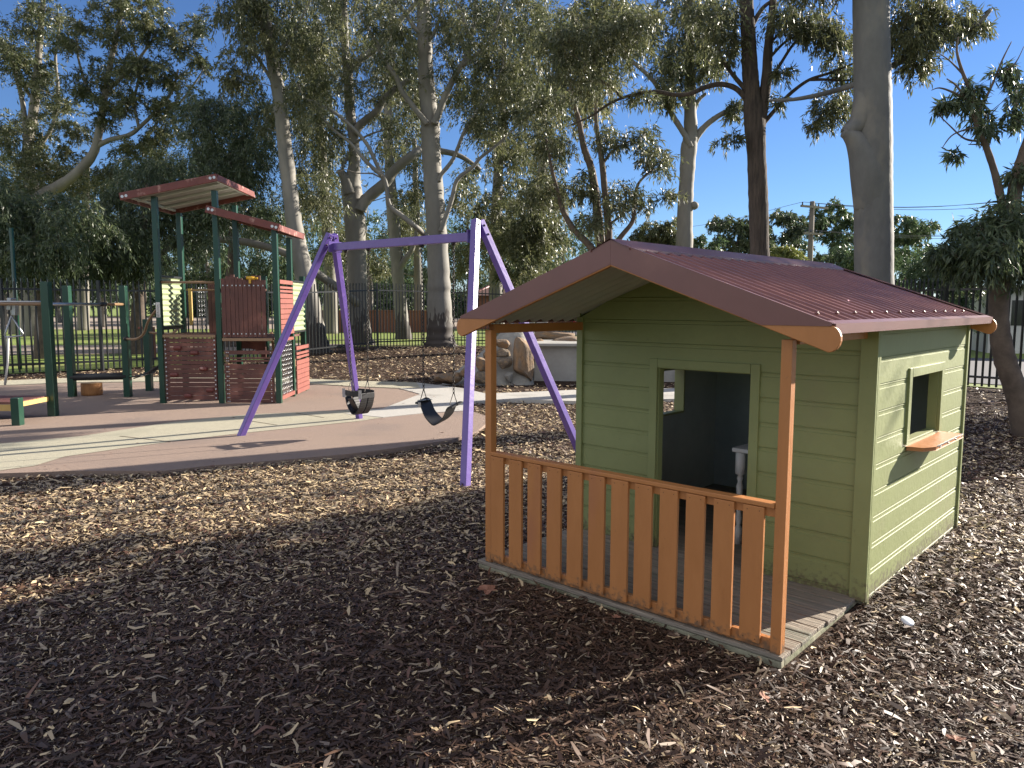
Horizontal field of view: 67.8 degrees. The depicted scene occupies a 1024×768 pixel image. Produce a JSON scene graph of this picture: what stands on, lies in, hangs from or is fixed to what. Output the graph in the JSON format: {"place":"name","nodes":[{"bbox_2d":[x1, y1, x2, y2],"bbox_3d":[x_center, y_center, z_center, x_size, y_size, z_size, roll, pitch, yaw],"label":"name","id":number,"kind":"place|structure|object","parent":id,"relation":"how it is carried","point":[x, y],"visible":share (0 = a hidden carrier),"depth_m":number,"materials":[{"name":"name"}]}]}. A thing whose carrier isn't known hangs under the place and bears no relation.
{"place":"outdoors","nodes":[
{"label":"outdoors","id":0,"kind":"place"},
{"bbox_2d":[0,343,359,354],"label":"footpath","id":1,"kind":"structure","parent":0,"point":[61,350],"depth_m":25.22,"materials":[{"name":"grey concrete"}]},
{"bbox_2d":[0,409,381,469],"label":"path","id":2,"kind":"structure","parent":0,"point":[13,455],"depth_m":8.62,"materials":[{"name":"beige concrete"}]},
{"bbox_2d":[121,436,170,441],"bbox_3d":[-4.023,0.602,8.338,0.790,0.004,0.018,3,7,25],"label":"path joint","id":3,"kind":"object","parent":2,"relation":"on","point":[143,438],"visible":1,"depth_m":8.33,"materials":[{"name":"concrete"}]},
{"bbox_2d":[0,316,459,328],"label":"dry ground","id":4,"kind":"structure","parent":0,"point":[115,323],"depth_m":59.14,"materials":[{"name":"brown soil"}]},
{"bbox_2d":[4,218,59,324],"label":"park tree","id":5,"kind":"object","parent":4,"relation":"on","point":[6,311],"visible":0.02,"depth_m":54.61,"materials":[{"name":"green plant"}]},
{"bbox_2d":[43,212,89,322],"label":"park tree","id":6,"kind":"object","parent":4,"relation":"on","point":[59,318],"depth_m":61.62,"materials":[{"name":"green plant"}]},
{"bbox_2d":[68,215,166,326],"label":"park tree","id":7,"kind":"object","parent":4,"relation":"on","point":[103,313],"visible":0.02,"depth_m":49.30,"materials":[{"name":"green plant"}]},
{"bbox_2d":[115,204,220,287],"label":"park tree","id":8,"kind":"object","parent":4,"relation":"on","point":[174,260],"visible":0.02,"depth_m":65.13,"materials":[{"name":"green plant"}]},
{"bbox_2d":[160,216,264,323],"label":"park tree","id":9,"kind":"object","parent":4,"relation":"on","point":[208,275],"visible":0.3,"depth_m":56.94,"materials":[{"name":"green plant"}]},
{"bbox_2d":[201,216,286,295],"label":"park tree","id":10,"kind":"object","parent":4,"relation":"on","point":[263,255],"visible":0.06,"depth_m":68.15,"materials":[{"name":"green plant"}]},
{"bbox_2d":[308,197,413,309],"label":"park tree","id":11,"kind":"object","parent":4,"relation":"on","point":[376,219],"visible":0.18,"depth_m":64.94,"materials":[{"name":"green plant"}]},
{"bbox_2d":[367,215,466,298],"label":"park tree","id":12,"kind":"object","parent":4,"relation":"on","point":[425,279],"visible":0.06,"depth_m":76.42,"materials":[{"name":"green plant"}]},
{"bbox_2d":[423,208,522,312],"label":"park tree","id":13,"kind":"object","parent":4,"relation":"on","point":[481,284],"visible":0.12,"depth_m":71.06,"materials":[{"name":"green plant"}]},
{"bbox_2d":[477,285,568,328],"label":"brick house","id":14,"kind":"structure","parent":4,"relation":"on","point":[487,298],"depth_m":47.18,"materials":[{"name":"red brick"}]},
{"bbox_2d":[483,201,569,275],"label":"park tree","id":15,"kind":"object","parent":4,"relation":"on","point":[514,263],"visible":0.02,"depth_m":78.72,"materials":[{"name":"green plant"}]},
{"bbox_2d":[543,214,618,273],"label":"park tree","id":16,"kind":"object","parent":4,"relation":"on","point":[583,250],"visible":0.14,"depth_m":72.40,"materials":[{"name":"green plant"}]},
{"bbox_2d":[705,213,775,253],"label":"distant tree","id":17,"kind":"object","parent":4,"relation":"on","point":[739,229],"visible":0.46,"depth_m":60.42,"materials":[{"name":"green plant"}]},
{"bbox_2d":[769,208,808,255],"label":"distant tree","id":18,"kind":"object","parent":4,"relation":"on","point":[795,226],"visible":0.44,"depth_m":64.24,"materials":[{"name":"green plant"}]},
{"bbox_2d":[800,196,853,262],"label":"distant tree","id":19,"kind":"object","parent":4,"relation":"on","point":[822,222],"visible":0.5,"depth_m":58.76,"materials":[{"name":"green plant"}]},
{"bbox_2d":[894,214,942,295],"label":"distant tree","id":20,"kind":"object","parent":4,"relation":"on","point":[909,225],"visible":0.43,"depth_m":54.48,"materials":[{"name":"green plant"}]},
{"bbox_2d":[345,382,673,417],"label":"pavement","id":21,"kind":"structure","parent":0,"point":[440,393],"depth_m":12.00,"materials":[{"name":"concrete"}]},
{"bbox_2d":[0,345,1023,767],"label":"mulch ground","id":22,"kind":"structure","parent":0,"point":[842,620],"depth_m":3.39,"materials":[{"name":"wood"}]},
{"bbox_2d":[0,377,419,388],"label":"kerb strip","id":23,"kind":"object","parent":22,"relation":"on","point":[382,384],"visible":0.26,"depth_m":14.38,"materials":[{"name":"grey concrete"}]},
{"bbox_2d":[0,382,484,478],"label":"softfall surface","id":24,"kind":"object","parent":22,"relation":"on","point":[112,408],"visible":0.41,"depth_m":8.89,"materials":[{"name":"brown rubber"}]},
{"bbox_2d":[0,395,48,425],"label":"step platform","id":25,"kind":"structure","parent":24,"relation":"on","point":[14,405],"depth_m":9.33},
{"bbox_2d":[0,282,180,415],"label":"monkey bars","id":26,"kind":"object","parent":24,"relation":"on","point":[46,304],"visible":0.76,"depth_m":12.01,"materials":[{"name":"green paint"}]},
{"bbox_2d":[0,298,40,384],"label":"trapeze ring","id":27,"kind":"object","parent":26,"relation":"hanging from","point":[14,310],"visible":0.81,"depth_m":10.32,"materials":[{"name":"metal"}]},
{"bbox_2d":[80,382,102,395],"bbox_3d":[-6.845,0.078,12.405,0.320,0.200,0.320,0,6,0],"label":"log stump","id":28,"kind":"object","parent":24,"relation":"on","point":[91,388],"visible":1,"depth_m":12.28,"materials":[{"name":"brown wood"}]},
{"bbox_2d":[119,174,309,403],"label":"climbing tower","id":29,"kind":"structure","parent":24,"relation":"on","point":[242,314],"depth_m":11.34,"materials":[{"name":"metal"}]},
{"bbox_2d":[237,218,575,487],"bbox_3d":[-1.184,-0.419,8.032,3.613,2.450,1.859,5,8,39],"label":"swing set","id":30,"kind":"object","parent":24,"relation":"on","point":[333,245],"visible":0.93,"depth_m":7.55,"materials":[{"name":"purple paint"}]},
{"bbox_2d":[342,248,374,414],"bbox_3d":[-1.704,-0.581,8.450,0.426,1.846,0.269,5,8,39],"label":"toddler swing","id":31,"kind":"object","parent":30,"relation":"hanging from","point":[357,406],"visible":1,"depth_m":8.47,"materials":[{"name":"rubber"}]},
{"bbox_2d":[415,242,462,425],"bbox_3d":[-0.746,-0.500,7.655,0.548,1.840,0.158,5,8,39],"label":"belt swing","id":32,"kind":"object","parent":30,"relation":"hanging from","point":[432,416],"visible":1,"depth_m":7.74,"materials":[{"name":"rubber"}]},
{"bbox_2d":[187,0,346,352],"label":"gum tree","id":33,"kind":"object","parent":22,"relation":"on","point":[263,17],"visible":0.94,"depth_m":22.45,"materials":[{"name":"green plant"}]},
{"bbox_2d":[259,0,556,346],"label":"gum tree","id":34,"kind":"object","parent":22,"relation":"on","point":[439,326],"visible":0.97,"depth_m":23.24,"materials":[{"name":"green plant"}]},
{"bbox_2d":[477,585,496,594],"bbox_3d":[-0.127,1.053,3.910,0.119,0.015,0.093,3,12,-35],"label":"maple leaf","id":35,"kind":"object","parent":22,"relation":"on","point":[487,589],"visible":1,"depth_m":3.92,"materials":[{"name":"brown plant"}]},
{"bbox_2d":[433,322,576,385],"bbox_3d":[-0.036,-0.688,16.251,2.907,1.230,4.429,0,6,0],"label":"rock mound","id":36,"kind":"object","parent":22,"relation":"on","point":[514,360],"visible":0.69,"depth_m":14.38,"materials":[{"name":"beige stone"}]},
{"bbox_2d":[503,76,690,249],"bbox_3d":[1.803,-3.651,17.108,4.205,7.049,2.566,3,7,25],"label":"slender tree","id":37,"kind":"object","parent":22,"relation":"on","point":[548,145],"visible":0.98,"depth_m":16.91,"materials":[{"name":"green plant"}]},
{"bbox_2d":[533,339,674,381],"bbox_3d":[2.966,-0.452,15.837,5.071,0.860,1.800,0,6,0],"label":"concrete slide base","id":38,"kind":"object","parent":22,"relation":"on","point":[560,357],"visible":0.07,"depth_m":15.09,"materials":[{"name":"grey concrete"}]},
{"bbox_2d":[520,0,852,255],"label":"rough barked tree","id":39,"kind":"object","parent":22,"relation":"on","point":[570,42],"visible":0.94,"depth_m":13.58,"materials":[{"name":"green plant"}]},
{"bbox_2d":[457,238,996,668],"bbox_3d":[1.401,0.159,4.662,2.127,1.892,2.779,6,8,43],"label":"playhouse","id":40,"kind":"object","parent":22,"relation":"on","point":[833,396],"visible":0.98,"depth_m":4.00,"materials":[{"name":"green paint"}]},
{"bbox_2d":[663,369,685,415],"bbox_3d":[1.106,0.040,5.610,0.087,0.386,0.580,6,8,43],"label":"window frame","id":41,"kind":"structure","parent":40,"relation":"in","point":[679,389],"depth_m":5.78,"materials":[{"name":"green paint"}]},
{"bbox_2d":[732,443,747,544],"bbox_3d":[1.813,0.680,4.715,0.620,0.600,0.740,6,8,43],"label":"play table","id":42,"kind":"object","parent":40,"relation":"on","point":[741,451],"visible":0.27,"depth_m":4.63,"materials":[{"name":"grey plastic"}]},
{"bbox_2d":[904,362,944,444],"bbox_3d":[2.342,0.098,4.369,0.072,0.421,0.700,6,8,43],"label":"window frame","id":43,"kind":"structure","parent":40,"relation":"in","point":[936,371],"depth_m":4.56,"materials":[{"name":"green paint"}]},
{"bbox_2d":[759,691,769,702],"bbox_3d":[0.950,1.177,2.865,0.046,0.008,0.059,41,17,21],"label":"maple leaf","id":44,"kind":"object","parent":22,"relation":"on","point":[764,696],"visible":1,"depth_m":2.87,"materials":[{"name":"orange plant"}]},
{"bbox_2d":[744,0,1000,284],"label":"smooth trunk tree","id":45,"kind":"object","parent":22,"relation":"on","point":[866,135],"visible":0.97,"depth_m":10.91,"materials":[{"name":"grey plant"}]},
{"bbox_2d":[900,616,913,625],"bbox_3d":[1.849,1.109,3.562,0.062,0.012,0.062,12,23,-1],"label":"bottle lid","id":46,"kind":"object","parent":22,"relation":"on","point":[906,620],"visible":0.99,"depth_m":3.55,"materials":[{"name":"white plastic"}]},
{"bbox_2d":[945,734,965,741],"bbox_3d":[1.514,1.210,2.599,0.065,0.009,0.052,-4,-4,20],"label":"maple leaf","id":47,"kind":"object","parent":22,"relation":"on","point":[955,738],"visible":1,"depth_m":2.60,"materials":[{"name":"brown plant"}]},
{"bbox_2d":[919,37,1023,436],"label":"crooked tree","id":48,"kind":"object","parent":22,"relation":"on","point":[988,250],"visible":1,"depth_m":8.46,"materials":[{"name":"green plant"}]},
{"bbox_2d":[0,305,1023,388],"bbox_3d":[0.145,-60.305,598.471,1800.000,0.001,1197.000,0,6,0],"label":"grass park","id":49,"kind":"structure","parent":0,"point":[91,332],"depth_m":29.10,"materials":[{"name":"green plant"}]},
{"bbox_2d":[9,228,21,369],"bbox_3d":[-11.273,-1.869,17.302,0.086,3.310,0.090,0,6,0],"label":"sign pole","id":50,"kind":"object","parent":49,"relation":"on","point":[12,251],"visible":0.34,"depth_m":17.20,"materials":[{"name":"metal"}]},
{"bbox_2d":[0,0,94,334],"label":"tall eucalypt","id":51,"kind":"object","parent":49,"relation":"on","point":[31,172],"visible":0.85,"depth_m":36.03,"materials":[{"name":"green plant"}]},
{"bbox_2d":[0,162,132,358],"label":"weeping tree","id":52,"kind":"object","parent":49,"relation":"on","point":[47,243],"visible":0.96,"depth_m":19.80,"materials":[{"name":"green plant"}]},
{"bbox_2d":[0,128,230,329],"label":"bronze tree","id":53,"kind":"object","parent":49,"relation":"on","point":[83,298],"visible":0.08,"depth_m":43.41,"materials":[{"name":"green plant"}]},
{"bbox_2d":[21,0,215,335],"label":"tall eucalypt","id":54,"kind":"object","parent":49,"relation":"on","point":[134,65],"visible":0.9,"depth_m":34.47,"materials":[{"name":"green plant"}]},
{"bbox_2d":[138,327,156,359],"bbox_3d":[-9.819,-1.036,20.505,0.390,1.001,0.180,0,6,0],"label":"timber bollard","id":55,"kind":"object","parent":49,"relation":"on","point":[154,339],"visible":0.34,"depth_m":20.50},
{"bbox_2d":[74,155,247,353],"bbox_3d":[-10.861,-3.942,23.132,5.974,6.362,4.700,4,7,31],"label":"weeping tree","id":56,"kind":"object","parent":49,"relation":"on","point":[136,227],"visible":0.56,"depth_m":22.19,"materials":[{"name":"green plant"}]},
{"bbox_2d":[160,77,300,346],"bbox_3d":[-9.836,-5.960,27.044,4.708,9.577,5.824,-2,6,-23],"label":"weeping tree","id":57,"kind":"object","parent":49,"relation":"on","point":[239,158],"visible":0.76,"depth_m":26.01,"materials":[{"name":"green plant"}]},
{"bbox_2d":[241,213,344,299],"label":"park tree","id":58,"kind":"object","parent":49,"relation":"on","point":[267,272],"visible":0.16,"depth_m":58.22,"materials":[{"name":"green plant"}]},
{"bbox_2d":[117,0,504,345],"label":"gum tree","id":59,"kind":"object","parent":49,"relation":"on","point":[352,64],"visible":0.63,"depth_m":27.62,"materials":[{"name":"green plant"}]},
{"bbox_2d":[253,0,373,333],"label":"tall gum","id":60,"kind":"object","parent":49,"relation":"on","point":[303,177],"visible":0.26,"depth_m":38.49,"materials":[{"name":"green plant"}]},
{"bbox_2d":[52,239,627,317],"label":"distant wood","id":61,"kind":"object","parent":49,"relation":"on","point":[409,279],"visible":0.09,"depth_m":89.52,"materials":[{"name":"green plant"}]},
{"bbox_2d":[280,310,426,331],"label":"garden wall","id":62,"kind":"structure","parent":49,"relation":"on","point":[388,312],"depth_m":41.86,"materials":[{"name":"red brick"}]},
{"bbox_2d":[343,51,447,309],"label":"tall gum","id":63,"kind":"object","parent":49,"relation":"on","point":[409,231],"visible":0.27,"depth_m":43.70,"materials":[{"name":"green plant"}]},
{"bbox_2d":[348,0,443,339],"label":"gum tree","id":64,"kind":"object","parent":49,"relation":"on","point":[399,260],"visible":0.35,"depth_m":32.89,"materials":[{"name":"green plant"}]},
{"bbox_2d":[420,0,570,336],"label":"tall gum","id":65,"kind":"object","parent":49,"relation":"on","point":[499,205],"visible":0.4,"depth_m":33.97,"materials":[{"name":"green plant"}]},
{"bbox_2d":[484,0,666,332],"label":"tall gum","id":66,"kind":"object","parent":49,"relation":"on","point":[532,242],"visible":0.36,"depth_m":29.59,"materials":[{"name":"green plant"}]},
{"bbox_2d":[628,215,693,245],"bbox_3d":[5.773,-4.031,29.904,2.696,5.117,2.354,0,6,0],"label":"distant tree","id":67,"kind":"object","parent":49,"relation":"on","point":[664,231],"visible":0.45,"depth_m":29.29,"materials":[{"name":"green plant"}]},
{"bbox_2d":[620,0,743,247],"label":"gum tree","id":68,"kind":"object","parent":49,"relation":"on","point":[686,70],"visible":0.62,"depth_m":24.73,"materials":[{"name":"green plant"}]},
{"bbox_2d":[693,234,729,250],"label":"distant tree","id":69,"kind":"object","parent":49,"relation":"on","point":[702,242],"visible":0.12,"depth_m":46.90,"materials":[{"name":"green plant"}]},
{"bbox_2d":[769,244,809,260],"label":"distant tree","id":70,"kind":"object","parent":49,"relation":"on","point":[786,251],"visible":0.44,"depth_m":43.02,"materials":[{"name":"green plant"}]},
{"bbox_2d":[800,201,828,260],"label":"power pole","id":71,"kind":"object","parent":49,"relation":"on","point":[810,232],"visible":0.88,"depth_m":45.18,"materials":[{"name":"brown wood"}]},
{"bbox_2d":[698,202,800,225],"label":"power line","id":72,"kind":"object","parent":71,"relation":"attached to","point":[745,216],"visible":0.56,"depth_m":52.09,"materials":[{"name":"metal"}]},
{"bbox_2d":[812,230,941,236],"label":"power line","id":73,"kind":"object","parent":71,"relation":"attached to","point":[909,236],"visible":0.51,"depth_m":40.11,"materials":[{"name":"metal"}]},
{"bbox_2d":[828,231,935,235],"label":"power line","id":74,"kind":"object","parent":71,"relation":"attached to","point":[901,235],"visible":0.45,"depth_m":40.97,"materials":[{"name":"metal"}]},
{"bbox_2d":[817,230,946,238],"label":"power line","id":75,"kind":"object","parent":71,"relation":"attached to","point":[901,237],"visible":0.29,"depth_m":40.21,"materials":[{"name":"metal"}]},
{"bbox_2d":[816,203,986,209],"bbox_3d":[20.681,-9.020,37.191,0.024,1.724,16.815,-2,6,-19],"label":"power line","id":76,"kind":"object","parent":71,"relation":"attached to","point":[910,209],"visible":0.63,"depth_m":38.59,"materials":[{"name":"metal"}]},
{"bbox_2d":[807,199,1023,206],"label":"power line","id":77,"kind":"object","parent":71,"relation":"attached to","point":[925,206],"visible":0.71,"depth_m":36.74,"materials":[{"name":"metal"}]},
{"bbox_2d":[830,198,1022,207],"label":"power line","id":78,"kind":"object","parent":71,"relation":"attached to","point":[917,207],"visible":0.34,"depth_m":39.32,"materials":[{"name":"metal"}]},
{"bbox_2d":[820,242,922,286],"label":"distant tree","id":79,"kind":"object","parent":49,"relation":"on","point":[844,259],"visible":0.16,"depth_m":48.64,"materials":[{"name":"green plant"}]},
{"bbox_2d":[894,246,985,334],"bbox_3d":[13.567,-2.642,23.847,3.296,3.633,2.800,0,6,0],"label":"distant tree","id":80,"kind":"object","parent":49,"relation":"on","point":[915,271],"visible":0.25,"depth_m":23.69,"materials":[{"name":"green plant"}]},
{"bbox_2d":[935,285,1023,353],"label":"white building","id":81,"kind":"structure","parent":49,"relation":"on","point":[1011,319],"depth_m":24.25,"materials":[{"name":"paint"}]},
{"bbox_2d":[1011,300,1022,325],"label":"window","id":82,"kind":"structure","parent":81,"relation":"in","point":[1020,302],"depth_m":24.15,"materials":[{"name":"black glass"}]},
{"bbox_2d":[0,0,1023,304],"label":"sky","id":83,"kind":"structure","parent":0,"point":[797,173],"materials":[{"name":"blue"}]},
{"bbox_2d":[561,331,1023,384],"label":"road","id":84,"kind":"structure","parent":0,"point":[979,368],"depth_m":17.91,"materials":[{"name":"grey asphalt"}]},
{"label":"ground","id":85,"kind":"structure","parent":0,"visible":0},
{"bbox_2d":[0,278,509,375],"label":"fence","id":86,"kind":"object","parent":85,"relation":"on","point":[98,290],"visible":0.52,"depth_m":17.94,"materials":[{"name":"black metal"}]},
{"bbox_2d":[536,277,1023,387],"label":"picket fence","id":87,"kind":"object","parent":85,"relation":"on","point":[945,296],"visible":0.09,"depth_m":13.94,"materials":[{"name":"black paint"}]}
]}

